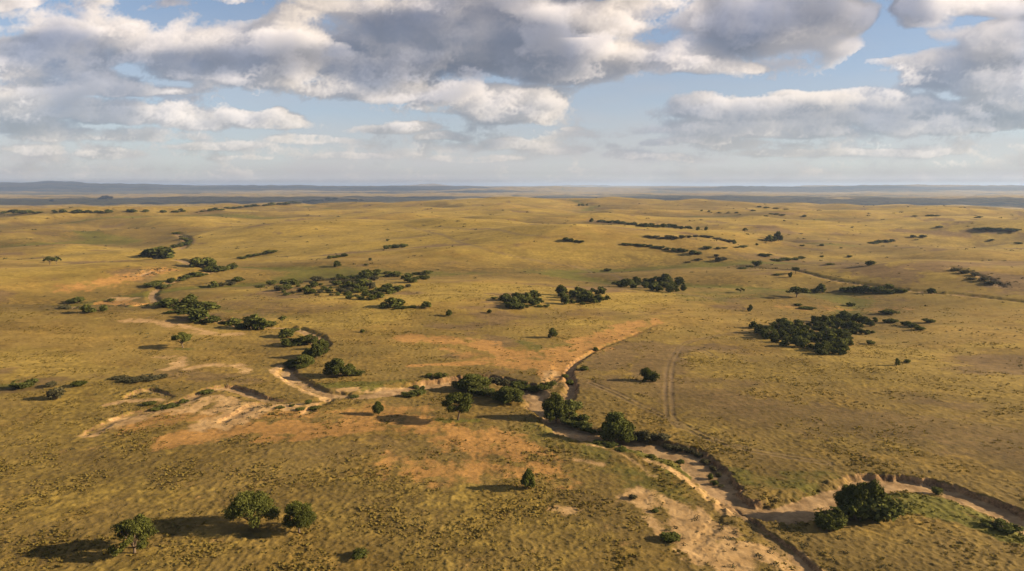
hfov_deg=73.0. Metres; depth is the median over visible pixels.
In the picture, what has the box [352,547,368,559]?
shrub
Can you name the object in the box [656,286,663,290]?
bushy tree
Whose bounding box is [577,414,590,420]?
shrub
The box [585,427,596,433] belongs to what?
shrub
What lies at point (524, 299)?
bushy tree
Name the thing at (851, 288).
bushy tree
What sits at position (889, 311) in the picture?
shrub
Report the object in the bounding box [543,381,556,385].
shrub
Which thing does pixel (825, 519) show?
shrub
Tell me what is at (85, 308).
bushy tree
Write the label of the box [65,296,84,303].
shrub
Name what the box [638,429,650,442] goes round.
shrub
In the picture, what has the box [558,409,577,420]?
shrub
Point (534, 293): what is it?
bushy tree
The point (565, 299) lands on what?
bushy tree
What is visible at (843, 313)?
bushy tree
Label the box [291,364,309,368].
bushy tree
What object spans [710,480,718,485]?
shrub
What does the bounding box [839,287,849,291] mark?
bushy tree
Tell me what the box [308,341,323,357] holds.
bushy tree
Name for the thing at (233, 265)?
shrub
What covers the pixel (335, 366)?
bushy tree
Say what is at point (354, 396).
shrub
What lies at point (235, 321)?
bushy tree
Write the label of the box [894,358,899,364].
bushy tree
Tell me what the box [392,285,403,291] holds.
shrub
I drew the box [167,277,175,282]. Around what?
shrub
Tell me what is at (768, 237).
bushy tree
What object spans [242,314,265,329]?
bushy tree
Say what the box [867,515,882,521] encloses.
shrub
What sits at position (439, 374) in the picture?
shrub
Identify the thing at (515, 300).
bushy tree
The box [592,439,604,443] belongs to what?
shrub
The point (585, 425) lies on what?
shrub
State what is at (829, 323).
bushy tree
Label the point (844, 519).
shrub
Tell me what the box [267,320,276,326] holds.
shrub
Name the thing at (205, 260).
bushy tree
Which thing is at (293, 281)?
bushy tree
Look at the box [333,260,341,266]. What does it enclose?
bushy tree
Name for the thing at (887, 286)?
bushy tree
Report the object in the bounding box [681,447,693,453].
shrub
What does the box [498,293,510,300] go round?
bushy tree
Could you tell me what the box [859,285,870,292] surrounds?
bushy tree
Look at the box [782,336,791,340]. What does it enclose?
shrub
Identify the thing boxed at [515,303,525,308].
bushy tree
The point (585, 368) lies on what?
shrub
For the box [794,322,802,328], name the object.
bushy tree
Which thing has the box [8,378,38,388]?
shrub
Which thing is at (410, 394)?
shrub
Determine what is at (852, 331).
bushy tree
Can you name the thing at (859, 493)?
bushy tree
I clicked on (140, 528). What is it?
acacia tree
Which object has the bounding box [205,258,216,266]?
bushy tree
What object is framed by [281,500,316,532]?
acacia tree
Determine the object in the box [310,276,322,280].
shrub
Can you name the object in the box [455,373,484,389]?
bushy tree
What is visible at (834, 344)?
bushy tree
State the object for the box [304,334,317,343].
bushy tree
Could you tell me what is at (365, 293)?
shrub
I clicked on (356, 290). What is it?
shrub
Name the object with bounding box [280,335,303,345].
bushy tree
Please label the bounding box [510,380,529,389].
shrub
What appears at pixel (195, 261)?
bushy tree
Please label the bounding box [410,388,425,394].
shrub
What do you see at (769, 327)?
bushy tree
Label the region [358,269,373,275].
bushy tree
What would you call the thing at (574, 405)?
shrub
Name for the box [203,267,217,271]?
shrub
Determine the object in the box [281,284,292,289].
bushy tree
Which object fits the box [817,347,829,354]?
shrub
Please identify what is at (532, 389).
shrub
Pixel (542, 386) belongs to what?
shrub
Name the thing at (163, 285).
shrub
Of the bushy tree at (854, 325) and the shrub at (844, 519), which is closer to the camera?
the shrub at (844, 519)
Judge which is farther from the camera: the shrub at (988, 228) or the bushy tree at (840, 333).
the shrub at (988, 228)
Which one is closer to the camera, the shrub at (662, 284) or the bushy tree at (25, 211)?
the shrub at (662, 284)
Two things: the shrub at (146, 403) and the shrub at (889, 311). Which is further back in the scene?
the shrub at (889, 311)
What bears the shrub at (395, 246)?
on the ground at (498, 251)
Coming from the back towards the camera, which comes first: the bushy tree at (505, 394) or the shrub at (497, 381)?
the shrub at (497, 381)
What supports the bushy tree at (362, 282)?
on the ground at (498, 251)
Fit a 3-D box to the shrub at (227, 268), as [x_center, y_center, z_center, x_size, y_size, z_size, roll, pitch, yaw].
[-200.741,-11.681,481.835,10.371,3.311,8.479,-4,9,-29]
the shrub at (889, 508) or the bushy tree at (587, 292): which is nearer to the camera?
the shrub at (889, 508)
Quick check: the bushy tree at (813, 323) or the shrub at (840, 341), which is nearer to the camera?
the shrub at (840, 341)
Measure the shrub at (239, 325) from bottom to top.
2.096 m
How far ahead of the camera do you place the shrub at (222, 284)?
446.51 m
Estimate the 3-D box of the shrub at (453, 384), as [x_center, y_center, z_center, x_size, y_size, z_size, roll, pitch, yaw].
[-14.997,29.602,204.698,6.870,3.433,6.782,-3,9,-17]
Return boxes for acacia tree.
[42,256,57,264]
[107,513,158,555]
[171,332,191,347]
[218,490,280,528]
[278,316,286,322]
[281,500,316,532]
[441,392,473,419]
[785,286,810,296]
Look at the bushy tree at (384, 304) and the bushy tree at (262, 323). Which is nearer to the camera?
the bushy tree at (262, 323)
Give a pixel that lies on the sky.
(950, 115)
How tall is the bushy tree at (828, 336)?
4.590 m
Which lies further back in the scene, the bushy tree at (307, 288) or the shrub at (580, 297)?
the bushy tree at (307, 288)
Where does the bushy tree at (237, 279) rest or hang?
on the ground at (498, 251)
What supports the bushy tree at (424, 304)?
on the ground at (498, 251)
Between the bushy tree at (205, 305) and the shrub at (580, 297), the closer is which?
the bushy tree at (205, 305)
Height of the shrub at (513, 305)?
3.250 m
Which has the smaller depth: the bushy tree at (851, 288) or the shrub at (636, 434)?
the shrub at (636, 434)
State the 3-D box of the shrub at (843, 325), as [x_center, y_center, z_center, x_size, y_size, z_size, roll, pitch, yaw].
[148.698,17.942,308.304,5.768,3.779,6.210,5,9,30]
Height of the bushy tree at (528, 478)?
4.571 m
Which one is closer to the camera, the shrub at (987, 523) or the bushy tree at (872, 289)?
the shrub at (987, 523)
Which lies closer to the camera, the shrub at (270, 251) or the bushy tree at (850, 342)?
the bushy tree at (850, 342)
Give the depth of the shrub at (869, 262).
467.23 m
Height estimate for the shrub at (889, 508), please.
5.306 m
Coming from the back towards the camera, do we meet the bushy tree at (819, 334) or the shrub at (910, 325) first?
the shrub at (910, 325)
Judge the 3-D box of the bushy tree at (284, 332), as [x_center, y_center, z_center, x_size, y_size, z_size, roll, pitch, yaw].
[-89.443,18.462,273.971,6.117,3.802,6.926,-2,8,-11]
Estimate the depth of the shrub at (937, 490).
137.47 m
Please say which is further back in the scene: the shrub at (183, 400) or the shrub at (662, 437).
the shrub at (183, 400)
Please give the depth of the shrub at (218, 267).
479.46 m
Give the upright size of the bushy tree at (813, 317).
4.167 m
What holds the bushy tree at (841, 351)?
on the ground at (498, 251)
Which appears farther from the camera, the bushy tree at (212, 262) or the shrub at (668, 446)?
the bushy tree at (212, 262)
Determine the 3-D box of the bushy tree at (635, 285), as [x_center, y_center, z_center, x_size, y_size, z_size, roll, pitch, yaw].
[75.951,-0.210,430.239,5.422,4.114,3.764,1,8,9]
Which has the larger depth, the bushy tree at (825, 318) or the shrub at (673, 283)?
the shrub at (673, 283)
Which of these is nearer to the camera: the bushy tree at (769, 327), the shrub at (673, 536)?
the shrub at (673, 536)
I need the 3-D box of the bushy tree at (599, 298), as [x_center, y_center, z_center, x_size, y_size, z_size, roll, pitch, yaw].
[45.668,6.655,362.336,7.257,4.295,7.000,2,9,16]
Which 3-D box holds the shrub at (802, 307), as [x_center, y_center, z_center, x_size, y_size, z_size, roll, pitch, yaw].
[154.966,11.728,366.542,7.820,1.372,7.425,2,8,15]
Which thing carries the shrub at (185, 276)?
on the ground at (498, 251)
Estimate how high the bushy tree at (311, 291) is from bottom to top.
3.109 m
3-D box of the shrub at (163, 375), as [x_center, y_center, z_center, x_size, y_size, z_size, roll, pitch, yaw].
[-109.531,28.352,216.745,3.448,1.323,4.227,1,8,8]
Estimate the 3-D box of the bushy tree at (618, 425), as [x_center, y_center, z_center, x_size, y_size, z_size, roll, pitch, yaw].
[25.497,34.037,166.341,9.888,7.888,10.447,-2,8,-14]
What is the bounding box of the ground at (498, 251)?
[0,181,1023,570]
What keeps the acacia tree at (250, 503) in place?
on the ground at (498, 251)
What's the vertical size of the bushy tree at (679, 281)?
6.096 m
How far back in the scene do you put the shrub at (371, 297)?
347.95 m
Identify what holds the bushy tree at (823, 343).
on the ground at (498, 251)
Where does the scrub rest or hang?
on the ground at (498, 251)
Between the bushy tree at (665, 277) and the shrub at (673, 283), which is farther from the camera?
the bushy tree at (665, 277)
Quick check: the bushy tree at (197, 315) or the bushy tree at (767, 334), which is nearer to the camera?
the bushy tree at (767, 334)
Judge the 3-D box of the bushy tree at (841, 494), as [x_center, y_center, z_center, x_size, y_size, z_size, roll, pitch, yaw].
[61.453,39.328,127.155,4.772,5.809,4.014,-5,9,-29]
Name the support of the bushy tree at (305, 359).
on the ground at (498, 251)
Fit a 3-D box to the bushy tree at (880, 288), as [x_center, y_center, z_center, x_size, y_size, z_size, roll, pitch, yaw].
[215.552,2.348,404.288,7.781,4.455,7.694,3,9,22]
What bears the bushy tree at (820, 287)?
on the ground at (498, 251)
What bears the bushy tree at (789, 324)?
on the ground at (498, 251)
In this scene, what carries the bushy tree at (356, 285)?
on the ground at (498, 251)
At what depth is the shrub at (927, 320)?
315.90 m
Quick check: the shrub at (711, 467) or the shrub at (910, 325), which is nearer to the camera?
the shrub at (711, 467)
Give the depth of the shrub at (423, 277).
446.01 m
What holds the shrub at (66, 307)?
on the ground at (498, 251)
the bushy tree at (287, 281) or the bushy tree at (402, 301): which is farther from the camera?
the bushy tree at (287, 281)
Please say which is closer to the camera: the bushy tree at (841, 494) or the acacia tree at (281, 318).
the bushy tree at (841, 494)
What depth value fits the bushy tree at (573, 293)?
373.33 m
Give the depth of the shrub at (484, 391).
199.26 m
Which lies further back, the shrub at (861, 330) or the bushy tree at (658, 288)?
the bushy tree at (658, 288)
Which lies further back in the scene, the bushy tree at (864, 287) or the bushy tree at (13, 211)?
the bushy tree at (13, 211)
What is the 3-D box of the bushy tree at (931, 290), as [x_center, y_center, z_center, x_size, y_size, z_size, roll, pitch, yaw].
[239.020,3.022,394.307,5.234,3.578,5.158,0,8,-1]
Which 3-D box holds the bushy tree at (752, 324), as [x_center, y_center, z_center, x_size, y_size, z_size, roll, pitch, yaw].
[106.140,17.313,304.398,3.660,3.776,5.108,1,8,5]
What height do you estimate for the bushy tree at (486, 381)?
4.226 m
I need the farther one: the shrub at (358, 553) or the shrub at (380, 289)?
the shrub at (380, 289)
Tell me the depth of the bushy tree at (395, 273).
482.40 m
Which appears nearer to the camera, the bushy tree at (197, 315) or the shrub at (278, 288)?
the bushy tree at (197, 315)
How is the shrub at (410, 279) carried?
on the ground at (498, 251)
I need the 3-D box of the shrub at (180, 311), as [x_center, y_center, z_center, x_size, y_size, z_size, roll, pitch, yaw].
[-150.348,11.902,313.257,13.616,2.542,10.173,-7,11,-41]
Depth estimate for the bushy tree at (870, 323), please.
313.81 m
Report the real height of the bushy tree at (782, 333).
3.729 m
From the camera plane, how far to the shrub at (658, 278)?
461.44 m
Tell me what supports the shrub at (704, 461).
on the ground at (498, 251)
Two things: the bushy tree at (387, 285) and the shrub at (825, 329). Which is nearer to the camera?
the shrub at (825, 329)
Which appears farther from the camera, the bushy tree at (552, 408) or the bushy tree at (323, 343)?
the bushy tree at (323, 343)
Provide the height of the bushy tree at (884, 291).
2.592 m
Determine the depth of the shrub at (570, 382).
214.21 m
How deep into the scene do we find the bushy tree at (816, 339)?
274.69 m
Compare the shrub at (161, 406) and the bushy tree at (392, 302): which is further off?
the bushy tree at (392, 302)
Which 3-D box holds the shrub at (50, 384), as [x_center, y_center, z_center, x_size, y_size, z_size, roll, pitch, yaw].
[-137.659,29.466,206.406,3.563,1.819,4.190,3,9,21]
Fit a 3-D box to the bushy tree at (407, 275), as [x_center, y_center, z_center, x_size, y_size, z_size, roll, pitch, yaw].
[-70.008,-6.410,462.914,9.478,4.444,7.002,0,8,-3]
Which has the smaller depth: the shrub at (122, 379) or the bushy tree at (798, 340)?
the shrub at (122, 379)
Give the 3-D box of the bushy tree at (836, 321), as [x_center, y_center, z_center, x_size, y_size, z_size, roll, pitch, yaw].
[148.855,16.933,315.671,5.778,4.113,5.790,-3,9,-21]
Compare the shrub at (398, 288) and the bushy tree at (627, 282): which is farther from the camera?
the bushy tree at (627, 282)
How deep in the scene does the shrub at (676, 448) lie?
160.03 m
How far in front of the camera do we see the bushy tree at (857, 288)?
410.86 m
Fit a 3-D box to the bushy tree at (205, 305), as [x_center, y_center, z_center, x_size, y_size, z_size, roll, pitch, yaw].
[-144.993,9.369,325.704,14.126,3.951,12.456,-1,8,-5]
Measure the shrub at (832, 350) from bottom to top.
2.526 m
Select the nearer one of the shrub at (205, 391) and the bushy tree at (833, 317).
the shrub at (205, 391)
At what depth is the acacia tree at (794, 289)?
392.26 m
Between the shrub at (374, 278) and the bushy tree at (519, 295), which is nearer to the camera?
the bushy tree at (519, 295)
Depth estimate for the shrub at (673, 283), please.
422.68 m
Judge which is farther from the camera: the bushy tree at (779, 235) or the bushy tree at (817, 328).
the bushy tree at (779, 235)
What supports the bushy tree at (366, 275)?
on the ground at (498, 251)
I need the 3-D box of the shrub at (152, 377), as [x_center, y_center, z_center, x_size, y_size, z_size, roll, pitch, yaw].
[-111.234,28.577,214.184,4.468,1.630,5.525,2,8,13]
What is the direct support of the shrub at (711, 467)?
on the ground at (498, 251)
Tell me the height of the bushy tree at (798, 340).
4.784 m
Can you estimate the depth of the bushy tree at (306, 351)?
243.15 m
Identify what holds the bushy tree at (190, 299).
on the ground at (498, 251)
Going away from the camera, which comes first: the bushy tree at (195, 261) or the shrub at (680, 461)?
the shrub at (680, 461)
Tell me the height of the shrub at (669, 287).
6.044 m
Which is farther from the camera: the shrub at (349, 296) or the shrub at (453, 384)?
the shrub at (349, 296)
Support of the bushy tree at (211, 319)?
on the ground at (498, 251)
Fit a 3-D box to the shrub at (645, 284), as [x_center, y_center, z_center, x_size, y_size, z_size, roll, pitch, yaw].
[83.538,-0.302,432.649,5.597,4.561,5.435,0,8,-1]
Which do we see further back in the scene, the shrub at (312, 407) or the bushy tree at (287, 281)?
the bushy tree at (287, 281)
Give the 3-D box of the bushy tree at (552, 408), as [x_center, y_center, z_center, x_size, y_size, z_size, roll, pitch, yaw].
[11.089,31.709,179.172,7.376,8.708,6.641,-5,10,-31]
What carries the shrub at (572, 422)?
on the ground at (498, 251)
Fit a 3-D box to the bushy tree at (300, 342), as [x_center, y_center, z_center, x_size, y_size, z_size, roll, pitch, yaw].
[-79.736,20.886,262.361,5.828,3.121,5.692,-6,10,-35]
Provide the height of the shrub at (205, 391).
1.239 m
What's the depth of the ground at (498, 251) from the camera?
222.97 m
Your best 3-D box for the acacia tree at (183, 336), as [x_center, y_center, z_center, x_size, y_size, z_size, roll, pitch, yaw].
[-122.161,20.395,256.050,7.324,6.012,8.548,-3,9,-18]
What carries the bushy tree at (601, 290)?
on the ground at (498, 251)
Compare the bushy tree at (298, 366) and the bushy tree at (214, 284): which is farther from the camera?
the bushy tree at (214, 284)
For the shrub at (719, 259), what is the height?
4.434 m
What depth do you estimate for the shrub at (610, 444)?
160.88 m
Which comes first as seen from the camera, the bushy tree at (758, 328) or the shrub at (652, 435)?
the shrub at (652, 435)
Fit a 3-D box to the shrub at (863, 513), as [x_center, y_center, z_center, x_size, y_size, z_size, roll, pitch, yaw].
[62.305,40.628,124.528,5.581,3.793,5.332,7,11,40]
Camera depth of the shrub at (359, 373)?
219.50 m
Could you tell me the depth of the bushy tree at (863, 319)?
321.73 m
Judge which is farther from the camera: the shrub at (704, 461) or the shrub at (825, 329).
the shrub at (825, 329)
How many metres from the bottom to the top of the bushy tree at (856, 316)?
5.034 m
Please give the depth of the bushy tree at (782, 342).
266.19 m
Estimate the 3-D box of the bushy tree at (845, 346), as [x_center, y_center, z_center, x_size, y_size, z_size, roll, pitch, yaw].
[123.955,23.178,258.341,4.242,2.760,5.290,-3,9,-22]
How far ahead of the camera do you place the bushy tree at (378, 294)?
350.30 m
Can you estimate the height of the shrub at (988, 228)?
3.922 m
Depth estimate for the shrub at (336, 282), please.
416.48 m
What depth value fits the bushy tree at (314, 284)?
411.59 m
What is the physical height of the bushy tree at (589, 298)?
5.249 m
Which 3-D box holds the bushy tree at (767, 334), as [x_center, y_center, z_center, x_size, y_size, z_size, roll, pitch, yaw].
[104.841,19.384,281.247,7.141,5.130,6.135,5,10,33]
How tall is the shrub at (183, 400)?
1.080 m
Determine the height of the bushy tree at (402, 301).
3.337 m
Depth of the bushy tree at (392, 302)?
328.56 m
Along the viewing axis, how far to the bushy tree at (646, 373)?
212.91 m
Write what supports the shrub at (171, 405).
on the ground at (498, 251)
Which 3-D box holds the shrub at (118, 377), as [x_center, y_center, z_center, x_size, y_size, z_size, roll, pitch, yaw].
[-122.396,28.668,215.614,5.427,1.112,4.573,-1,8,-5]
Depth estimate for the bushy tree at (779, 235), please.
739.23 m
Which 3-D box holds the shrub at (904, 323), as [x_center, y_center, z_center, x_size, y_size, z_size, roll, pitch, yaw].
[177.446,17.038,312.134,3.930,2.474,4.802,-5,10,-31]
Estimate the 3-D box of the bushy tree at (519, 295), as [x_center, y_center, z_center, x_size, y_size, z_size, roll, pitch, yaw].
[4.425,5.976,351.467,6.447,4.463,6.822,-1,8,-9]
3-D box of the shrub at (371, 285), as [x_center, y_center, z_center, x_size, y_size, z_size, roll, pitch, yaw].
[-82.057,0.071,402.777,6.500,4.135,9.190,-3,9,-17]
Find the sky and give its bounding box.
[0,0,1023,185]
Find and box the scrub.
[0,197,1023,570]
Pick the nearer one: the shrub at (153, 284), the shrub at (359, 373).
the shrub at (359, 373)
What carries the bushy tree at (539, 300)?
on the ground at (498, 251)
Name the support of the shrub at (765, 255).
on the ground at (498, 251)
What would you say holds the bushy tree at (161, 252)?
on the ground at (498, 251)
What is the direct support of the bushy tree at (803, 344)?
on the ground at (498, 251)
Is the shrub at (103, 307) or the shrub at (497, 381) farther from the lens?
the shrub at (103, 307)
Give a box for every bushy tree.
[7,209,17,212]
[21,209,33,212]
[79,304,96,312]
[138,246,174,258]
[152,298,189,308]
[178,294,198,306]
[188,301,216,309]
[188,308,209,321]
[189,257,204,266]
[199,257,215,265]
[199,315,222,323]
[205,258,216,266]
[207,281,218,287]
[225,317,242,325]
[231,276,244,281]
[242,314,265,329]
[254,318,268,329]
[278,328,294,337]
[279,279,291,284]
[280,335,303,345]
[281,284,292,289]
[283,359,299,367]
[286,278,299,284]
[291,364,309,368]
[294,354,314,365]
[295,337,306,344]
[301,286,311,291]
[301,348,309,355]
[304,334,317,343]
[307,289,316,293]
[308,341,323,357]
[309,281,318,287]
[317,338,328,347]
[322,358,347,376]
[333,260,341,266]
[341,363,356,375]
[351,283,361,287]
[356,280,367,286]
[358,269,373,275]
[362,272,373,278]
[371,401,383,413]
[374,292,384,298]
[380,302,387,306]
[381,283,392,287]
[383,287,396,293]
[385,297,401,306]
[388,271,400,276]
[396,298,405,304]
[400,273,413,278]
[420,301,430,307]
[446,309,451,315]
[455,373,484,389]
[475,376,491,387]
[492,385,522,403]
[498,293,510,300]
[510,298,518,303]
[515,293,524,298]
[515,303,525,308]
[519,296,528,303]
[520,468,535,488]
[529,299,537,305]
[530,290,540,297]
[534,297,543,303]
[541,391,569,423]
[548,328,557,337]
[555,284,567,293]
[560,295,569,303]
[568,290,580,296]
[582,290,591,295]
[584,294,597,302]
[594,286,606,294]
[594,295,604,302]
[596,411,636,442]
[621,278,632,286]
[630,282,638,287]
[632,276,640,282]
[639,367,651,381]
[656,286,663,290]
[661,273,672,281]
[674,277,684,285]
[749,321,756,328]
[753,323,763,333]
[761,328,778,338]
[764,235,773,241]
[764,323,774,329]
[771,321,785,328]
[771,337,778,341]
[774,230,782,240]
[776,318,788,322]
[779,330,789,337]
[779,340,789,345]
[782,327,797,335]
[783,321,795,327]
[789,335,807,347]
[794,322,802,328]
[794,331,805,336]
[800,342,807,347]
[810,314,821,320]
[810,336,819,341]
[811,319,822,325]
[811,322,828,330]
[815,283,825,292]
[815,332,822,338]
[816,315,831,323]
[817,340,833,349]
[821,331,837,340]
[826,321,834,326]
[828,315,835,321]
[829,341,839,349]
[832,318,842,325]
[833,484,853,506]
[835,310,850,318]
[835,329,846,338]
[835,347,846,354]
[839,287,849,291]
[839,344,849,350]
[840,313,853,320]
[843,481,876,519]
[845,338,853,344]
[846,321,859,329]
[847,286,855,291]
[848,328,856,333]
[851,313,861,322]
[853,286,861,292]
[857,316,870,323]
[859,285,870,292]
[861,478,890,515]
[863,286,879,292]
[865,320,874,325]
[875,286,887,292]
[880,289,895,293]
[883,284,893,288]
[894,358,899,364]
[927,288,936,293]
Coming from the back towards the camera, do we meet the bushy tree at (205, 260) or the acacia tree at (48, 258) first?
the acacia tree at (48, 258)
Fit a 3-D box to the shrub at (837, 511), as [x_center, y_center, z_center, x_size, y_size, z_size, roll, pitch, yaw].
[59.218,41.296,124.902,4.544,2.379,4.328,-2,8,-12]
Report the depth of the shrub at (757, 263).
537.29 m
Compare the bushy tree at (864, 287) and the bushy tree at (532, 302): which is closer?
the bushy tree at (532, 302)
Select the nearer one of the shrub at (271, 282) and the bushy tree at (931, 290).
the bushy tree at (931, 290)
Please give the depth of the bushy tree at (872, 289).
405.26 m
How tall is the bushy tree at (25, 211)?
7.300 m
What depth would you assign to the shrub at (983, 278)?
404.76 m
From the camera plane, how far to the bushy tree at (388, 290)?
380.68 m
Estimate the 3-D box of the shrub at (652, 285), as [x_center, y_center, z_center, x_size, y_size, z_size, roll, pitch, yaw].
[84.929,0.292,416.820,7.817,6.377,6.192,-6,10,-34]
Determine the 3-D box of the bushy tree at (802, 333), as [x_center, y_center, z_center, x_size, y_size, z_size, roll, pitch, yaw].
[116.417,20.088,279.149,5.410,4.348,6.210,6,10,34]
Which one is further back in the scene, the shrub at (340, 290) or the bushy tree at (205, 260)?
the bushy tree at (205, 260)
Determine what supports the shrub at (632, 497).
on the ground at (498, 251)
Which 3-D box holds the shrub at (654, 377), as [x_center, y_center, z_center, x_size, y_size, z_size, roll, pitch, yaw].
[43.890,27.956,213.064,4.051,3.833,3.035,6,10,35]
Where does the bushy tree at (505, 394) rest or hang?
on the ground at (498, 251)
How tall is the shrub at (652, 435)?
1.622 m
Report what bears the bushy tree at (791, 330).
on the ground at (498, 251)
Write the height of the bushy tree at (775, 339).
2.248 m
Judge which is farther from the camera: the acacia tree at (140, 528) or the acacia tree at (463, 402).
the acacia tree at (463, 402)
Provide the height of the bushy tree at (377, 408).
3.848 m
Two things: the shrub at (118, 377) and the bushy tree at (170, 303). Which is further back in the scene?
the bushy tree at (170, 303)
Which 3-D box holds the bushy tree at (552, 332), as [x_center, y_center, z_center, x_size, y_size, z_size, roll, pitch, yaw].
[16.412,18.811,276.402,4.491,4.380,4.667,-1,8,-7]
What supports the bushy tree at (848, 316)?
on the ground at (498, 251)
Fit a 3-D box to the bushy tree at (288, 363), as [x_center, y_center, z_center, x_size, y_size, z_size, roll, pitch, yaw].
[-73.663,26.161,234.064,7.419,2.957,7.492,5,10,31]
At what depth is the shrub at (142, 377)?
211.99 m
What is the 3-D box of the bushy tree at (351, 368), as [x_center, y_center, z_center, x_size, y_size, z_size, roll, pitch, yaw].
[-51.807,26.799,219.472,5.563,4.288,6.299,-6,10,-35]
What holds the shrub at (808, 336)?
on the ground at (498, 251)
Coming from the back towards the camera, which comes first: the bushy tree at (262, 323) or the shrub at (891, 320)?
the shrub at (891, 320)
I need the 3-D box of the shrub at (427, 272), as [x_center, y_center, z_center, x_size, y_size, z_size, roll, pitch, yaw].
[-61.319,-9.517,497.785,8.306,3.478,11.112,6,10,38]
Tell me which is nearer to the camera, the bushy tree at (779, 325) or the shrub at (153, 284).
the bushy tree at (779, 325)
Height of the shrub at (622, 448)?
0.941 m
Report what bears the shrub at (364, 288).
on the ground at (498, 251)
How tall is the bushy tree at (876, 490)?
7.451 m
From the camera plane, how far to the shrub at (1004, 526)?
120.39 m
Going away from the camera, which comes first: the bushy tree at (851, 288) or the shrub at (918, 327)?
the shrub at (918, 327)
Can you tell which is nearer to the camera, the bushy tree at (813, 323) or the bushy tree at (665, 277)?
the bushy tree at (813, 323)
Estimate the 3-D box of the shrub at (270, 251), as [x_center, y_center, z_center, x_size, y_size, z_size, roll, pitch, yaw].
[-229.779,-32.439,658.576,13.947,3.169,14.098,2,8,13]
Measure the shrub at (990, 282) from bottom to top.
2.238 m
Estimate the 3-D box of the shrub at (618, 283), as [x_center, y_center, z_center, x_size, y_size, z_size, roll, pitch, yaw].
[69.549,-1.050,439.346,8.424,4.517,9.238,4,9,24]
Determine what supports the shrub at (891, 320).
on the ground at (498, 251)
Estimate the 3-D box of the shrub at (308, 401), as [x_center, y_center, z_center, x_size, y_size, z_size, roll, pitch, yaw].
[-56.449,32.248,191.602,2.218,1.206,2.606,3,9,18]
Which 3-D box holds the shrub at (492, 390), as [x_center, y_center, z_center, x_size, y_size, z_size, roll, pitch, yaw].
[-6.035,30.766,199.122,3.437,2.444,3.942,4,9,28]
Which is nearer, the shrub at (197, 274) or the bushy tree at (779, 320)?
the bushy tree at (779, 320)
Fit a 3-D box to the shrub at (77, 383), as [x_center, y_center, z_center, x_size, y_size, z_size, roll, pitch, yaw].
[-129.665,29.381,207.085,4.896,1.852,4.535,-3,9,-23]
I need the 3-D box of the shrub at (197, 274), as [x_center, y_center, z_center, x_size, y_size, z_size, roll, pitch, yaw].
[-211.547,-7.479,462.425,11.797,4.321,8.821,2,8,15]
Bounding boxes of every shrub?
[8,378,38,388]
[43,387,66,399]
[44,381,57,386]
[57,304,72,309]
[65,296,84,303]
[69,380,87,386]
[99,304,107,310]
[109,375,127,379]
[116,376,131,381]
[124,373,152,382]
[141,400,156,405]
[143,282,162,286]
[147,375,160,380]
[150,404,166,410]
[158,283,171,288]
[159,373,168,378]
[163,308,191,314]
[163,402,180,409]
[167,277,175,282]
[179,398,189,402]
[180,275,194,278]
[188,271,204,276]
[199,388,214,394]
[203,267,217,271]
[207,265,225,271]
[218,282,227,285]
[219,266,230,270]
[227,263,237,268]
[234,323,244,327]
[264,250,277,252]
[266,280,275,284]
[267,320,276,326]
[274,286,283,290]
[304,399,311,404]
[309,405,320,409]
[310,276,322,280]
[330,280,341,285]
[335,287,345,292]
[345,294,353,298]
[349,394,358,398]
[352,288,362,292]
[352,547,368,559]
[354,369,365,375]
[359,286,369,290]
[360,291,369,295]
[365,282,376,288]
[366,294,376,299]
[368,275,378,280]
[373,287,384,291]
[390,244,400,247]
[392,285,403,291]
[400,391,416,397]
[403,277,419,282]
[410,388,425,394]
[419,275,429,279]
[421,270,433,273]
[433,372,448,377]
[449,378,469,389]
[468,383,490,395]
[486,388,495,395]
[491,377,510,385]
[508,302,519,308]
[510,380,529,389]
[527,385,538,392]
[536,382,552,390]
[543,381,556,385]
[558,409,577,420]
[560,414,581,427]
[561,399,583,411]
[566,379,573,384]
[577,294,586,301]
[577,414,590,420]
[577,421,592,430]
[580,366,589,370]
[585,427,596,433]
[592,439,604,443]
[602,441,617,447]
[615,280,624,286]
[615,445,626,451]
[627,494,636,499]
[633,430,641,439]
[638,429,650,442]
[642,282,648,287]
[648,281,657,290]
[649,370,659,381]
[650,433,657,440]
[653,276,661,281]
[655,432,670,441]
[659,281,668,287]
[659,531,680,542]
[662,443,671,450]
[665,282,674,292]
[667,280,678,287]
[672,444,681,451]
[675,459,684,463]
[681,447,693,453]
[693,452,702,457]
[699,458,710,463]
[709,465,716,470]
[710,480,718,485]
[715,257,723,261]
[751,260,761,265]
[757,253,770,256]
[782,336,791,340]
[798,306,809,308]
[801,331,815,340]
[814,506,843,530]
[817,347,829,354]
[821,326,831,332]
[828,505,848,517]
[829,347,837,352]
[830,337,848,344]
[832,512,847,527]
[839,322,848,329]
[840,502,874,521]
[846,302,855,306]
[856,328,863,333]
[863,493,907,521]
[865,260,876,264]
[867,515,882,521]
[878,309,900,313]
[886,318,898,322]
[899,321,910,325]
[907,322,918,327]
[913,326,925,329]
[921,318,935,322]
[931,486,943,495]
[978,277,989,280]
[980,518,993,527]
[981,227,997,229]
[982,280,998,284]
[993,518,1023,533]
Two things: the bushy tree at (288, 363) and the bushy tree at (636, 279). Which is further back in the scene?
the bushy tree at (636, 279)
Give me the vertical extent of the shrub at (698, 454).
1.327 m
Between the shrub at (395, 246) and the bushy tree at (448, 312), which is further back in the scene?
the shrub at (395, 246)
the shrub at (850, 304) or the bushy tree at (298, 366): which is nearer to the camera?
the bushy tree at (298, 366)
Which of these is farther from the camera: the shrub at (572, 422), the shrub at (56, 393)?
the shrub at (56, 393)
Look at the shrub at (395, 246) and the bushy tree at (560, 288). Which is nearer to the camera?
the bushy tree at (560, 288)

